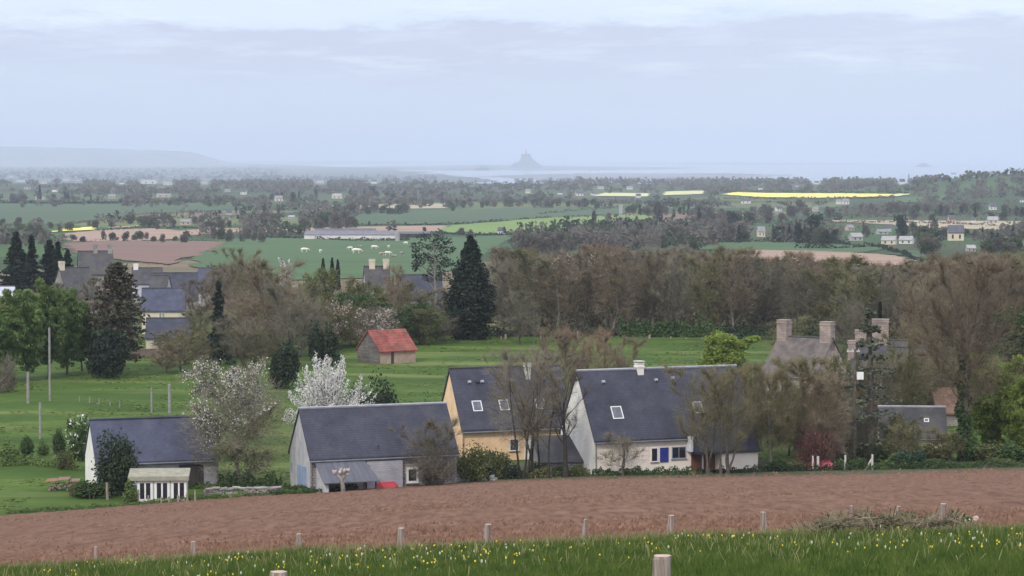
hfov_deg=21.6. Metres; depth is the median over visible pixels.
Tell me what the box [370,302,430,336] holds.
olive tree
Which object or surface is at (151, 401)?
concrete pole
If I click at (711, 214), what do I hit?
tree
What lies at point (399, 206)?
tree
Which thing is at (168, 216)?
tree
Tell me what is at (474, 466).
olive bush
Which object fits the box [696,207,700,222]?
tree
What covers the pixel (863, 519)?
brush heap
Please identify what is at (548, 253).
bare tree
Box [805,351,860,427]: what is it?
screen tree
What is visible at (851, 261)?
budding tree
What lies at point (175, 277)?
village barn
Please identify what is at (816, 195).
field
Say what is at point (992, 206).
house
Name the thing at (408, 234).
farm barn
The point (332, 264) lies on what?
cypress
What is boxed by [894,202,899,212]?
tree
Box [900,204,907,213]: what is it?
tree
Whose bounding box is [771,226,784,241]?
tree
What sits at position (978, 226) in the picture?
field
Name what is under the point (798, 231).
tree
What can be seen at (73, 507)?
weed strip
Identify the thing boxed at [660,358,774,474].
bare tree
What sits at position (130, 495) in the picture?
garden shrub
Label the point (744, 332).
bramble hedge
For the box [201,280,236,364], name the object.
ragged spruce
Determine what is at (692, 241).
green hedgerows
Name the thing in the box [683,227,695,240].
tree
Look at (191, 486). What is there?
weed strip
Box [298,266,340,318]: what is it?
olive tree
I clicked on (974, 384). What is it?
screen tree
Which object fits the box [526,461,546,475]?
garden shrub
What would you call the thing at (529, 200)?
hedge
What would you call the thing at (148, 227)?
hedge
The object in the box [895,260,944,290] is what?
bare tree
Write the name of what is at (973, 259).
bare tree
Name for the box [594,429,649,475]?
bare tree
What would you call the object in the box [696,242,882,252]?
field
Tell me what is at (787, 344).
granite manor
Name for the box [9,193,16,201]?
tree
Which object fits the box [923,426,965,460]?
screen tree
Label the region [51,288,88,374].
green tree
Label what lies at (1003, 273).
bare tree
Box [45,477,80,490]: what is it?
woodpile
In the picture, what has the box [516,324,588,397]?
bare tree
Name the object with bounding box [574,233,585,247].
tree
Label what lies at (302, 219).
tree
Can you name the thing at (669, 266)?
bare tree
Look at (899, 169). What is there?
water
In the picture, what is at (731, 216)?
tree
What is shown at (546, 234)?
tree
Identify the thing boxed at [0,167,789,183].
polder woods
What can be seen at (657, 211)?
tree
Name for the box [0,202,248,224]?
field
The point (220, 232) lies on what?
tree
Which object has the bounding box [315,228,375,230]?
farm building
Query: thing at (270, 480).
garden hedge
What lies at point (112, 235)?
tree
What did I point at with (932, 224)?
tree
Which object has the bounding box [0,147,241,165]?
hills
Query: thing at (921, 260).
bare tree
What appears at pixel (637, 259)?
bare tree
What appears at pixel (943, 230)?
tree
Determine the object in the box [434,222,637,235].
hedge
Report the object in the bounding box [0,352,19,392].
grey bush
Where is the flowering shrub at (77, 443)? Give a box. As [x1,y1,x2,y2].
[64,414,88,461]
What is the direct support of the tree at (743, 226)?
on the ground at (78, 395)
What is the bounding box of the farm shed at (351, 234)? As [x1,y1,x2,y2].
[304,231,394,238]
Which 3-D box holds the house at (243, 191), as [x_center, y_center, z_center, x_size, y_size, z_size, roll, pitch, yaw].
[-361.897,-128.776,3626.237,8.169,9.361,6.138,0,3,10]
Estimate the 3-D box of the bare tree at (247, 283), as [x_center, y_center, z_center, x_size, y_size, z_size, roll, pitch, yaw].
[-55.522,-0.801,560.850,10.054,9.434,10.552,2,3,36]
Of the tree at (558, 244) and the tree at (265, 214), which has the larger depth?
the tree at (265, 214)
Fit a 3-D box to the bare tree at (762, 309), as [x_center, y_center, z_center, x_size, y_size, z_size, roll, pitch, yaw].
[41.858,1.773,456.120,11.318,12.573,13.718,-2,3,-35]
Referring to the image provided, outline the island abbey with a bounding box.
[509,151,541,167]
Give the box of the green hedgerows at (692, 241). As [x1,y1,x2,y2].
[0,194,1023,250]
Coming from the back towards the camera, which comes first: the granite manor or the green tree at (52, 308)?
the green tree at (52, 308)
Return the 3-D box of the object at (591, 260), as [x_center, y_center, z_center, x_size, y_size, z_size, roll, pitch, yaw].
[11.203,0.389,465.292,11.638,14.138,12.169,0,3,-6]
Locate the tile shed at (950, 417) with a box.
[928,387,957,425]
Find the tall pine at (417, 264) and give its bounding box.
[409,231,455,309]
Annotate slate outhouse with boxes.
[533,435,583,469]
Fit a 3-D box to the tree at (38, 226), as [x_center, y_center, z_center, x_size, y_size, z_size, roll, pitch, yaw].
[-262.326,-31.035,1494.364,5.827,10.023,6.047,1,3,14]
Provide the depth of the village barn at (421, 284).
473.33 m
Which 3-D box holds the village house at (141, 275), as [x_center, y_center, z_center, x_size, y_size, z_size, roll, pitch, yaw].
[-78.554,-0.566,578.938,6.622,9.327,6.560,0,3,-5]
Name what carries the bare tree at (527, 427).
on the field at (761, 462)
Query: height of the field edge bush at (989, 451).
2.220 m
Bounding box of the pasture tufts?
[0,334,1018,512]
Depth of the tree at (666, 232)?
1369.41 m
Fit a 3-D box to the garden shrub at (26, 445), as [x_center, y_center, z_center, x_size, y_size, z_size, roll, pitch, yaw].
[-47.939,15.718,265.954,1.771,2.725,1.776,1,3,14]
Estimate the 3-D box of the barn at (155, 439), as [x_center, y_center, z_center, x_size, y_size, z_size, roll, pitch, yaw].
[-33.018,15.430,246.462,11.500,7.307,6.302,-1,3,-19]
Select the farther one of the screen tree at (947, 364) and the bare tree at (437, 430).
the screen tree at (947, 364)
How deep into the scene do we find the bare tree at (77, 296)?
502.57 m
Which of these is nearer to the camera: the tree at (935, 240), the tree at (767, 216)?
the tree at (935, 240)
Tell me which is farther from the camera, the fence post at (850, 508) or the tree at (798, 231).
the tree at (798, 231)
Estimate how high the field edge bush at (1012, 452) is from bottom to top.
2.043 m
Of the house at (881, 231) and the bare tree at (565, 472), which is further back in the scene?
the house at (881, 231)
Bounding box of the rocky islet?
[914,163,932,166]
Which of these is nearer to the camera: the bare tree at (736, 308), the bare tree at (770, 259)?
the bare tree at (736, 308)
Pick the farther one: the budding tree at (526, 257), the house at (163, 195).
the house at (163, 195)
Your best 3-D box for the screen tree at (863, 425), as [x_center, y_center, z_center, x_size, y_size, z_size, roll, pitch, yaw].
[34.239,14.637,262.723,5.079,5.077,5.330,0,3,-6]
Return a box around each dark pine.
[0,231,27,288]
[17,234,40,292]
[29,239,54,291]
[49,241,63,285]
[62,249,74,266]
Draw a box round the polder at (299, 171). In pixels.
[0,163,494,182]
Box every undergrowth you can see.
[491,268,859,318]
[492,289,994,340]
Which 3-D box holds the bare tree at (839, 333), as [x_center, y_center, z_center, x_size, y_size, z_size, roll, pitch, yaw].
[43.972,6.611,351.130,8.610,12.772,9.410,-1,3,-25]
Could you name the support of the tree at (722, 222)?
on the ground at (78, 395)
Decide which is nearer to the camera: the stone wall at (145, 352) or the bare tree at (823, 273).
the stone wall at (145, 352)
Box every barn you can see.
[83,415,220,486]
[150,272,197,310]
[288,401,458,492]
[355,328,417,363]
[400,231,430,237]
[400,274,442,328]
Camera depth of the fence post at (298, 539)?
56.63 m
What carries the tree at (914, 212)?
on the ground at (78, 395)
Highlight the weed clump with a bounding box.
[825,509,973,525]
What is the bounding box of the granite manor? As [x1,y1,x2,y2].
[762,319,850,420]
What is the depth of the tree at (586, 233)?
1263.95 m
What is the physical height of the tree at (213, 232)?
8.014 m
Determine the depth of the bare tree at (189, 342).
374.55 m
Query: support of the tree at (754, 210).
on the ground at (78, 395)
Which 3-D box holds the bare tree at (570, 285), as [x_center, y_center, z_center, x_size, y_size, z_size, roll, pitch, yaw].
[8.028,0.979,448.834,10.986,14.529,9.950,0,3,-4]
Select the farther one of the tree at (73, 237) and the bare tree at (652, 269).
the tree at (73, 237)
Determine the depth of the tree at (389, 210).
2347.76 m
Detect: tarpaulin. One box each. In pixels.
[377,481,398,487]
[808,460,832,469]
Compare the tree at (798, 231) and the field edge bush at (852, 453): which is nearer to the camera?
the field edge bush at (852, 453)
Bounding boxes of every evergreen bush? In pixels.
[345,379,373,404]
[351,368,400,404]
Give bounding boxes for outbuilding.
[876,405,947,450]
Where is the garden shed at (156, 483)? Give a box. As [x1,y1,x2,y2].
[128,468,189,500]
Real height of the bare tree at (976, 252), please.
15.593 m
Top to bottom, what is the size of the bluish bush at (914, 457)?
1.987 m
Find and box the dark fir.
[877,301,881,318]
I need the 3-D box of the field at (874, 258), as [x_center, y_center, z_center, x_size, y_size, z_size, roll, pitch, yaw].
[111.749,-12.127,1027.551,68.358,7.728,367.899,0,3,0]
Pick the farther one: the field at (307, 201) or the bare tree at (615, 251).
the field at (307, 201)
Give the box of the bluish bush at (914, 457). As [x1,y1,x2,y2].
[891,449,927,468]
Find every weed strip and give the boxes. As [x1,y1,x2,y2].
[6,491,268,513]
[113,481,210,490]
[283,482,309,490]
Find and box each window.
[406,467,419,484]
[509,439,518,451]
[650,448,658,462]
[671,446,686,459]
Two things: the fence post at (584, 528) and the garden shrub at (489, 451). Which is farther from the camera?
the garden shrub at (489, 451)
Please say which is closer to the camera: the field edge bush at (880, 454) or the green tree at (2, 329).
the field edge bush at (880, 454)
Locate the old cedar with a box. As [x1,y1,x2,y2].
[84,262,150,372]
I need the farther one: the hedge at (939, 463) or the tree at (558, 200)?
the tree at (558, 200)
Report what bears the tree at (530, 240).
on the ground at (78, 395)
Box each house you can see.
[0,285,15,304]
[24,184,30,188]
[52,187,58,191]
[53,261,96,313]
[77,244,113,298]
[108,194,115,197]
[131,264,162,301]
[141,180,156,183]
[141,287,185,333]
[145,317,192,348]
[156,194,171,196]
[180,219,190,224]
[197,267,231,305]
[226,210,231,214]
[240,189,246,194]
[274,195,282,200]
[332,194,341,197]
[362,259,390,297]
[441,363,567,459]
[497,227,505,233]
[559,360,760,474]
[576,191,583,195]
[741,199,750,203]
[756,226,765,236]
[774,206,782,210]
[836,199,841,203]
[842,199,849,203]
[844,225,854,229]
[847,319,907,411]
[848,233,862,240]
[875,229,888,233]
[881,236,897,243]
[886,224,891,231]
[887,346,927,404]
[898,236,914,243]
[899,179,904,184]
[947,215,955,222]
[947,225,963,240]
[965,245,975,251]
[986,216,998,222]
[988,203,996,209]
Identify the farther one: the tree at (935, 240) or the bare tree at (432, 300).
the tree at (935, 240)
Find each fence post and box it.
[94,546,97,562]
[191,541,195,555]
[270,570,287,575]
[296,533,301,547]
[397,528,404,548]
[482,524,491,542]
[581,519,586,539]
[652,554,670,575]
[667,515,674,534]
[760,512,767,532]
[849,505,852,520]
[938,503,945,528]
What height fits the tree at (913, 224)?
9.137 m
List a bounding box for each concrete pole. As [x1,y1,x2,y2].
[26,372,29,403]
[39,402,41,438]
[48,328,50,400]
[151,387,152,412]
[168,384,170,412]
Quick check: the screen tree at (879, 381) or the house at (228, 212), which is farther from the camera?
the house at (228, 212)
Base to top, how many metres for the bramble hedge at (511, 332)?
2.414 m
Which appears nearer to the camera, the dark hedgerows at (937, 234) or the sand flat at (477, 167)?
the dark hedgerows at (937, 234)
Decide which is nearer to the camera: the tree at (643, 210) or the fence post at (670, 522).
the fence post at (670, 522)
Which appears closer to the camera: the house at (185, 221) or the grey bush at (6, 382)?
the grey bush at (6, 382)
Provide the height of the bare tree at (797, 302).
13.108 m
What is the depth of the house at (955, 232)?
1445.50 m
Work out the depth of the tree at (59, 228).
1741.99 m
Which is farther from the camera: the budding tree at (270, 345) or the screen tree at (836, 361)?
the budding tree at (270, 345)
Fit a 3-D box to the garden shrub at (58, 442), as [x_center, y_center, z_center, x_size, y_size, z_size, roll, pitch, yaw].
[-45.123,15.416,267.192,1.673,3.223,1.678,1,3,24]
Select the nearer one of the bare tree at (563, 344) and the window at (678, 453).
the window at (678, 453)
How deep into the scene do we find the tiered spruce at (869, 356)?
262.60 m
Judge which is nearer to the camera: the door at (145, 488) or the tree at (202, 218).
the door at (145, 488)
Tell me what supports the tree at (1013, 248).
on the ground at (78, 395)
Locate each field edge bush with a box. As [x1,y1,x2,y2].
[764,458,789,471]
[786,459,804,468]
[832,433,865,461]
[832,458,846,469]
[846,457,866,468]
[860,443,896,461]
[880,454,901,464]
[911,442,954,462]
[924,458,949,466]
[940,462,981,466]
[957,427,981,458]
[971,440,1010,460]
[982,457,1018,466]
[994,442,1023,462]
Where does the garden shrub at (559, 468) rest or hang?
on the ground at (78, 395)
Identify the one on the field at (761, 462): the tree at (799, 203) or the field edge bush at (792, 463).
the field edge bush at (792, 463)
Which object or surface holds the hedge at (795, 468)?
on the ground at (78, 395)
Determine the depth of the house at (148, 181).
6526.09 m
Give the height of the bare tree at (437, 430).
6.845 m
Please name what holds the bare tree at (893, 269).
on the ground at (78, 395)
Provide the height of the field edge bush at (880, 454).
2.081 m
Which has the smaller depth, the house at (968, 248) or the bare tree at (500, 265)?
the bare tree at (500, 265)
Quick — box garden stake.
[106,482,108,499]
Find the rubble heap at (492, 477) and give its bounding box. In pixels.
[457,473,497,480]
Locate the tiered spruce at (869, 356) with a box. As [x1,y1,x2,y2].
[835,305,905,461]
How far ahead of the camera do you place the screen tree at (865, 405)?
267.33 m
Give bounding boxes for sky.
[0,0,1023,159]
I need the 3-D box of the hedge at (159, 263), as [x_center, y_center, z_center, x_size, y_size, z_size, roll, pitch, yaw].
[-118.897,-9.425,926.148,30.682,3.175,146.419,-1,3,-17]
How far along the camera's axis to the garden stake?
234.06 m
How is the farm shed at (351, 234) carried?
on the field at (352, 264)
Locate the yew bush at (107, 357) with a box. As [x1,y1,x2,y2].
[83,325,131,378]
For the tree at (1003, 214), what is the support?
on the ground at (78, 395)
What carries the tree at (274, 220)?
on the ground at (78, 395)
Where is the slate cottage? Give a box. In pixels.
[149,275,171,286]
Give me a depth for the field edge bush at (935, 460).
258.58 m
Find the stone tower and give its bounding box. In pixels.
[619,205,622,214]
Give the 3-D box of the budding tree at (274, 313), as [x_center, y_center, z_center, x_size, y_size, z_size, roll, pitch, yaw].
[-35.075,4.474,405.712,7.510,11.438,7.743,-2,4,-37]
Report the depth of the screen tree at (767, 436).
271.69 m
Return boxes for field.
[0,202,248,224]
[0,469,1023,565]
[52,227,93,231]
[61,228,181,240]
[62,240,223,263]
[165,228,242,234]
[188,235,511,280]
[265,225,445,231]
[268,199,353,203]
[319,203,455,208]
[354,206,628,224]
[410,458,1023,485]
[438,215,654,233]
[593,193,648,195]
[658,216,684,221]
[664,190,703,194]
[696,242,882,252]
[724,250,916,265]
[726,192,891,197]
[832,220,1020,229]
[887,195,946,202]
[887,250,943,258]
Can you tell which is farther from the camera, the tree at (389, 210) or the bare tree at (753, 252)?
the tree at (389, 210)
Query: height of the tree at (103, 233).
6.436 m
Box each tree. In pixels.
[0,288,28,377]
[0,315,5,367]
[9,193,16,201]
[12,288,46,379]
[14,217,22,226]
[16,222,24,231]
[22,227,31,241]
[23,225,34,234]
[33,281,84,302]
[34,223,42,239]
[35,278,67,377]
[37,185,41,199]
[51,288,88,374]
[57,223,63,231]
[64,221,74,229]
[70,234,77,240]
[74,298,96,370]
[76,293,91,309]
[78,275,113,317]
[79,236,85,241]
[91,220,98,228]
[91,427,143,495]
[101,230,106,239]
[108,232,116,239]
[120,323,143,352]
[121,231,129,240]
[126,214,134,223]
[134,230,144,238]
[145,346,184,373]
[146,327,190,356]
[149,328,224,370]
[159,233,165,241]
[160,214,166,222]
[162,212,172,221]
[169,335,208,357]
[170,217,176,227]
[175,355,296,485]
[176,311,211,359]
[177,277,215,330]
[180,235,186,241]
[191,216,197,223]
[197,214,205,222]
[198,324,246,355]
[199,262,232,294]
[200,266,239,315]
[203,219,213,229]
[206,295,259,352]
[207,262,261,303]
[210,226,217,238]
[210,315,273,367]
[211,247,264,312]
[216,218,225,228]
[217,228,224,238]
[222,255,316,359]
[222,265,272,298]
[224,232,232,241]
[224,298,266,342]
[226,220,231,226]
[227,344,262,356]
[230,327,282,364]
[238,233,244,240]
[241,331,282,355]
[242,227,251,238]
[248,264,280,300]
[251,231,257,240]
[256,283,334,366]
[257,230,265,241]
[257,285,294,352]
[258,211,269,225]
[269,193,274,200]
[269,214,277,226]
[272,212,281,225]
[272,293,327,355]
[273,281,321,330]
[278,256,297,289]
[282,351,376,425]
[295,296,338,354]
[298,215,311,230]
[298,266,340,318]
[309,298,351,335]
[313,218,318,228]
[317,211,329,226]
[317,219,325,227]
[320,303,364,346]
[322,269,367,334]
[329,210,342,227]
[330,291,373,344]
[332,467,349,491]
[335,309,378,345]
[340,210,350,226]
[342,203,352,213]
[344,217,350,227]
[347,215,358,227]
[350,202,358,211]
[351,285,407,312]
[351,305,403,342]
[358,278,384,305]
[364,206,371,213]
[369,305,401,326]
[370,201,378,211]
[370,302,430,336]
[378,204,386,212]
[383,263,412,328]
[384,189,389,196]
[386,207,393,213]
[387,414,464,485]
[388,287,429,312]
[395,204,402,213]
[398,280,440,325]
[401,202,409,212]
[402,302,448,343]
[404,309,436,344]
[409,197,416,204]
[412,294,441,334]
[423,311,462,339]
[430,296,452,331]
[431,287,461,324]
[439,196,445,203]
[457,227,463,234]
[475,260,535,330]
[480,342,593,478]
[484,244,539,319]
[486,253,537,288]
[488,253,536,331]
[496,289,542,343]
[498,246,562,328]
[503,197,507,206]
[507,197,514,206]
[514,230,528,251]
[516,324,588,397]
[520,254,555,325]
[522,195,527,203]
[524,235,539,250]
[524,246,564,294]
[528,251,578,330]
[530,253,589,330]
[531,198,537,205]
[533,235,545,251]
[533,367,595,476]
[537,196,543,204]
[539,231,556,251]
[540,236,551,252]
[542,199,549,207]
[549,200,554,207]
[551,241,561,254]
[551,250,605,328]
[553,231,564,250]
[555,198,561,205]
[556,322,619,398]
[558,245,596,310]
[564,239,573,251]
[565,248,602,334]
[573,240,610,320]
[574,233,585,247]
[576,199,581,206]
[577,244,631,327]
[578,230,589,245]
[581,197,589,206]
[581,246,637,328]
[586,235,598,244]
[586,243,621,317]
[588,248,638,335]
[592,210,596,222]
[593,201,599,207]
[593,335,649,368]
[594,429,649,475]
[598,235,611,246]
[608,199,613,206]
[613,248,687,323]
[614,250,639,322]
[620,248,662,319]
[626,237,637,249]
[627,228,638,237]
[629,203,637,212]
[629,246,672,333]
[636,245,697,331]
[641,205,648,214]
[644,205,652,215]
[648,257,698,330]
[652,201,662,223]
[656,252,704,325]
[660,229,670,241]
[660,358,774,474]
[663,206,668,214]
[670,246,705,323]
[670,252,722,322]
[680,242,754,328]
[680,253,728,335]
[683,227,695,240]
[695,229,706,240]
[695,330,760,376]
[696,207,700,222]
[696,210,707,223]
[696,252,763,334]
[703,249,759,330]
[707,229,718,244]
[708,210,716,221]
[717,218,727,238]
[720,226,731,241]
[724,248,763,319]
[725,223,735,239]
[725,246,757,328]
[726,210,739,222]
[728,263,800,333]
[735,222,747,238]
[735,225,741,242]
[739,372,776,446]
[740,229,750,241]
[741,360,800,461]
[743,211,756,224]
[748,253,792,328]
[748,388,782,451]
[750,206,756,216]
[750,256,792,307]
[753,250,791,315]
[758,204,767,217]
[758,312,816,363]
[764,212,772,223]
[764,350,832,460]
[766,206,773,215]
[766,395,811,455]
[769,263,831,334]
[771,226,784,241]
[776,223,786,233]
[778,213,787,220]
[779,251,818,329]
[783,248,821,301]
[784,225,793,237]
[784,249,824,322]
[787,205,798,216]
[787,224,791,239]
[789,383,845,457]
[793,221,799,241]
[794,222,806,242]
[794,256,871,329]
[795,199,806,211]
[795,367,853,455]
[802,207,809,216]
[802,227,814,242]
[804,212,823,229]
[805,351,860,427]
[807,226,813,243]
[807,254,869,327]
[809,224,828,243]
[811,258,852,312]
[811,399,866,455]
[816,230,831,244]
[821,255,863,330]
[822,413,860,461]
[823,230,832,244]
[824,206,832,217]
[826,263,888,330]
[827,289,871,382]
[831,228,838,241]
[837,212,842,219]
[837,374,877,424]
[843,414,886,459]
[849,352,888,420]
[850,261,908,330]
[856,259,894,317]
[861,352,906,419]
[862,224,870,236]
[863,414,930,453]
[877,261,917,334]
[878,347,923,404]
[878,351,930,404]
[880,266,914,331]
[880,324,944,404]
[882,421,928,458]
[885,201,894,212]
[886,262,928,329]
[887,357,943,405]
[889,271,957,367]
[893,214,908,238]
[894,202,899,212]
[895,246,1023,461]
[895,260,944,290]
[899,258,970,344]
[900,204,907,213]
[906,253,954,339]
[908,208,918,218]
[909,220,918,233]
[912,203,919,211]
[916,236,932,253]
[919,355,956,405]
[920,240,936,254]
[920,251,980,339]
[922,203,931,212]
[922,344,958,403]
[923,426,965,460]
[928,212,935,220]
[930,221,938,228]
[932,237,942,251]
[937,226,946,239]
[941,252,1003,351]
[942,205,949,215]
[945,246,993,343]
[946,355,1007,414]
[951,249,1005,339]
[958,353,1023,446]
[960,202,968,212]
[964,228,971,236]
[968,250,1012,347]
[971,202,980,211]
[971,229,978,240]
[980,241,996,254]
[980,256,1023,349]
[983,237,993,245]
[986,248,1023,287]
[986,252,1023,337]
[990,305,1023,374]
[992,237,1004,252]
[994,251,1023,333]
[996,375,1023,447]
[999,210,1007,219]
[1000,244,1010,253]
[1001,204,1011,215]
[1002,358,1023,380]
[1004,234,1023,252]
[1007,242,1016,254]
[1011,269,1023,310]
[1014,206,1019,215]
[1019,206,1023,216]
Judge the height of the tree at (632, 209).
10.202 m
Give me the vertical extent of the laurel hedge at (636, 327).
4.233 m
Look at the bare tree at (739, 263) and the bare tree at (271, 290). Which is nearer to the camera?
the bare tree at (271, 290)
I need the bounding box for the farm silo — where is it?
[395,230,399,240]
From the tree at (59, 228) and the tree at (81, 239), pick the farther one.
the tree at (59, 228)
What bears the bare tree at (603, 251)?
on the ground at (78, 395)
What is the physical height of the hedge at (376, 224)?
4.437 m
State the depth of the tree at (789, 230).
1457.38 m
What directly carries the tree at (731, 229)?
on the ground at (78, 395)
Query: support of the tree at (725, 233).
on the ground at (78, 395)
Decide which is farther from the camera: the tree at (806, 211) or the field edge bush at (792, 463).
the tree at (806, 211)
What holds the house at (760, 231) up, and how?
on the ground at (78, 395)
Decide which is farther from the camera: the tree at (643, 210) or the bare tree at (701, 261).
the tree at (643, 210)
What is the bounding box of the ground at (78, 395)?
[0,175,1023,573]
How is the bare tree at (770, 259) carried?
on the ground at (78, 395)
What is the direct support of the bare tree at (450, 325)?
on the ground at (78, 395)
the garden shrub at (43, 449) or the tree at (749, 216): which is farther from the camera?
the tree at (749, 216)
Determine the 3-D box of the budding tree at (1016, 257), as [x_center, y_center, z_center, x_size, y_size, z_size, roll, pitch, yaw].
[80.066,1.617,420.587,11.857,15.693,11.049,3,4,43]
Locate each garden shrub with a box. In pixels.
[0,436,20,461]
[18,434,34,456]
[36,436,49,455]
[52,428,67,455]
[55,449,75,469]
[68,481,77,496]
[72,479,111,498]
[121,478,139,503]
[484,448,500,466]
[488,449,511,472]
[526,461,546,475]
[551,465,562,475]
[569,463,587,475]
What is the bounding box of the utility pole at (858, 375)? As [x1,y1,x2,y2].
[847,349,863,458]
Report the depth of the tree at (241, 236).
1429.63 m
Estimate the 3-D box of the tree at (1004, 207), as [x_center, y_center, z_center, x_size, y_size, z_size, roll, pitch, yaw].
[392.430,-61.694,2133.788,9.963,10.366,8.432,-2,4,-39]
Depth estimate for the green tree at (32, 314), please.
359.78 m
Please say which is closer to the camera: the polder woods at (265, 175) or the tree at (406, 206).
the tree at (406, 206)
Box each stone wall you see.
[133,349,209,357]
[203,486,281,496]
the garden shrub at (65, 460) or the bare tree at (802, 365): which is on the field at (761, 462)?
the bare tree at (802, 365)
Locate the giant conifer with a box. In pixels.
[440,234,498,340]
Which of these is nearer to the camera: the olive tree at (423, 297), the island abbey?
the olive tree at (423, 297)
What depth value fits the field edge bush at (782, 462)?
254.09 m
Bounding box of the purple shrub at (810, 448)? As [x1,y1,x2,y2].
[791,424,837,468]
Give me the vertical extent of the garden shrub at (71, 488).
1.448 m
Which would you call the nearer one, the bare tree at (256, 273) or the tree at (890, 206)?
the bare tree at (256, 273)
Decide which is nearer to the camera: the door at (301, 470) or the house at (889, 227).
the door at (301, 470)
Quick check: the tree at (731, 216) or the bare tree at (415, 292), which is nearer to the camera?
the bare tree at (415, 292)
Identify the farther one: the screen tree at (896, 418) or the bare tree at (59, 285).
the bare tree at (59, 285)
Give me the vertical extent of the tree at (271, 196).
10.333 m
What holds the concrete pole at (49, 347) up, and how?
on the ground at (78, 395)
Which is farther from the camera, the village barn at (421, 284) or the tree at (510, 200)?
the tree at (510, 200)
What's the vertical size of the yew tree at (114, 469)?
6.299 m
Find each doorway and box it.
[181,466,201,484]
[391,352,393,363]
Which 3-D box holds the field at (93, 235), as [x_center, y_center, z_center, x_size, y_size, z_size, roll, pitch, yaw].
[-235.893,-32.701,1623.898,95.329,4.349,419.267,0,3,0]
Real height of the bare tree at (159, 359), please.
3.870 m
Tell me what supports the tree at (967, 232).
on the ground at (78, 395)
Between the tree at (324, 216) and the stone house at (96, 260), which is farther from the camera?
the tree at (324, 216)
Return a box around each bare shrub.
[420,455,459,485]
[482,467,496,479]
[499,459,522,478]
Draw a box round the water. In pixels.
[221,160,1023,183]
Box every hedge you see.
[0,197,253,203]
[0,453,83,470]
[7,211,150,224]
[76,239,224,240]
[97,225,197,230]
[120,258,190,265]
[216,470,282,487]
[257,204,357,209]
[257,234,409,240]
[268,483,357,494]
[351,213,640,225]
[362,196,625,203]
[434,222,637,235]
[442,324,619,336]
[491,465,590,479]
[539,204,628,213]
[592,465,691,475]
[618,314,725,337]
[695,462,851,473]
[718,236,850,244]
[724,195,895,199]
[724,324,1019,353]
[725,189,908,192]
[794,241,917,259]
[826,219,1010,225]
[851,457,1023,469]
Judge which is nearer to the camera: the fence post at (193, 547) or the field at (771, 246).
the fence post at (193, 547)
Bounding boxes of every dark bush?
[268,338,301,388]
[305,320,342,367]
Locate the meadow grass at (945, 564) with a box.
[0,521,1023,575]
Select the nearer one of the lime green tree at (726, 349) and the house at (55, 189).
the lime green tree at (726, 349)
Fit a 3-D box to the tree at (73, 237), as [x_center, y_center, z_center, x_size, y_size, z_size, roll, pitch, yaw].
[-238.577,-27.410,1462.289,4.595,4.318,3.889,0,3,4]
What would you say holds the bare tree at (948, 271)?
on the ground at (78, 395)
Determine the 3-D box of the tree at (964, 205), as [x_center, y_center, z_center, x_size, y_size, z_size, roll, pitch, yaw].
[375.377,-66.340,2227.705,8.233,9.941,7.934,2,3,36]
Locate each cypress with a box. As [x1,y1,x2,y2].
[320,258,325,286]
[330,257,334,289]
[335,259,340,290]
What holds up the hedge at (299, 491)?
on the ground at (78, 395)
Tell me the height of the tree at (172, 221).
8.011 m
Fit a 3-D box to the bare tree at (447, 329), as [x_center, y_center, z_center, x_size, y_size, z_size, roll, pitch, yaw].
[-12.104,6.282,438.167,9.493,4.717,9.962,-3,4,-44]
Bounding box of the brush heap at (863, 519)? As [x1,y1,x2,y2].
[781,500,984,534]
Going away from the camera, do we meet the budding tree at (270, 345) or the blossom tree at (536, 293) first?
the budding tree at (270, 345)
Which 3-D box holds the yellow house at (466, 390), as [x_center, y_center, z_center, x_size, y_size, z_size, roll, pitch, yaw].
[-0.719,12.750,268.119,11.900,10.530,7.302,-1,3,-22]
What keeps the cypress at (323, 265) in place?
on the ground at (78, 395)
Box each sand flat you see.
[367,165,695,170]
[494,173,787,180]
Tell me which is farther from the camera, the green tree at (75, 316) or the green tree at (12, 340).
the green tree at (75, 316)
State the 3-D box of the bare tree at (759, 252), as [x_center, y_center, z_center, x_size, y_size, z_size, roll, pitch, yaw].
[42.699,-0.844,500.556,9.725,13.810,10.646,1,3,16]
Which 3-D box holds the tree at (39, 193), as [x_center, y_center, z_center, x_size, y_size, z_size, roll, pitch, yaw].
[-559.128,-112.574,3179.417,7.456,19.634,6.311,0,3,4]
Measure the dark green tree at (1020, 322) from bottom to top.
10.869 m
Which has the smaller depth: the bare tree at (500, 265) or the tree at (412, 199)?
the bare tree at (500, 265)
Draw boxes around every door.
[137,481,152,500]
[154,481,169,499]
[171,481,186,499]
[297,464,306,486]
[524,439,530,458]
[691,451,701,470]
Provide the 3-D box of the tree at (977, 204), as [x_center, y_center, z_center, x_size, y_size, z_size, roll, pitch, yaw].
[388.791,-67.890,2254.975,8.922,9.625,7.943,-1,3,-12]
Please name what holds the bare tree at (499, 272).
on the ground at (78, 395)
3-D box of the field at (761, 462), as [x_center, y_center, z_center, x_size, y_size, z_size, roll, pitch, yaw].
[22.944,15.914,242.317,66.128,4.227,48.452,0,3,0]
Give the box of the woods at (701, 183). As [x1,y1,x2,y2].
[0,170,1023,207]
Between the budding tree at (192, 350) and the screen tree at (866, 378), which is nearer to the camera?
the screen tree at (866, 378)
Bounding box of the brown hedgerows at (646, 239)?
[0,185,1023,250]
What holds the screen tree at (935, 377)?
on the ground at (78, 395)
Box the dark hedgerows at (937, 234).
[51,201,1005,244]
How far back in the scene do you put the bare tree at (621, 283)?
448.98 m
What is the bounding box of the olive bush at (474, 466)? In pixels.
[457,440,493,481]

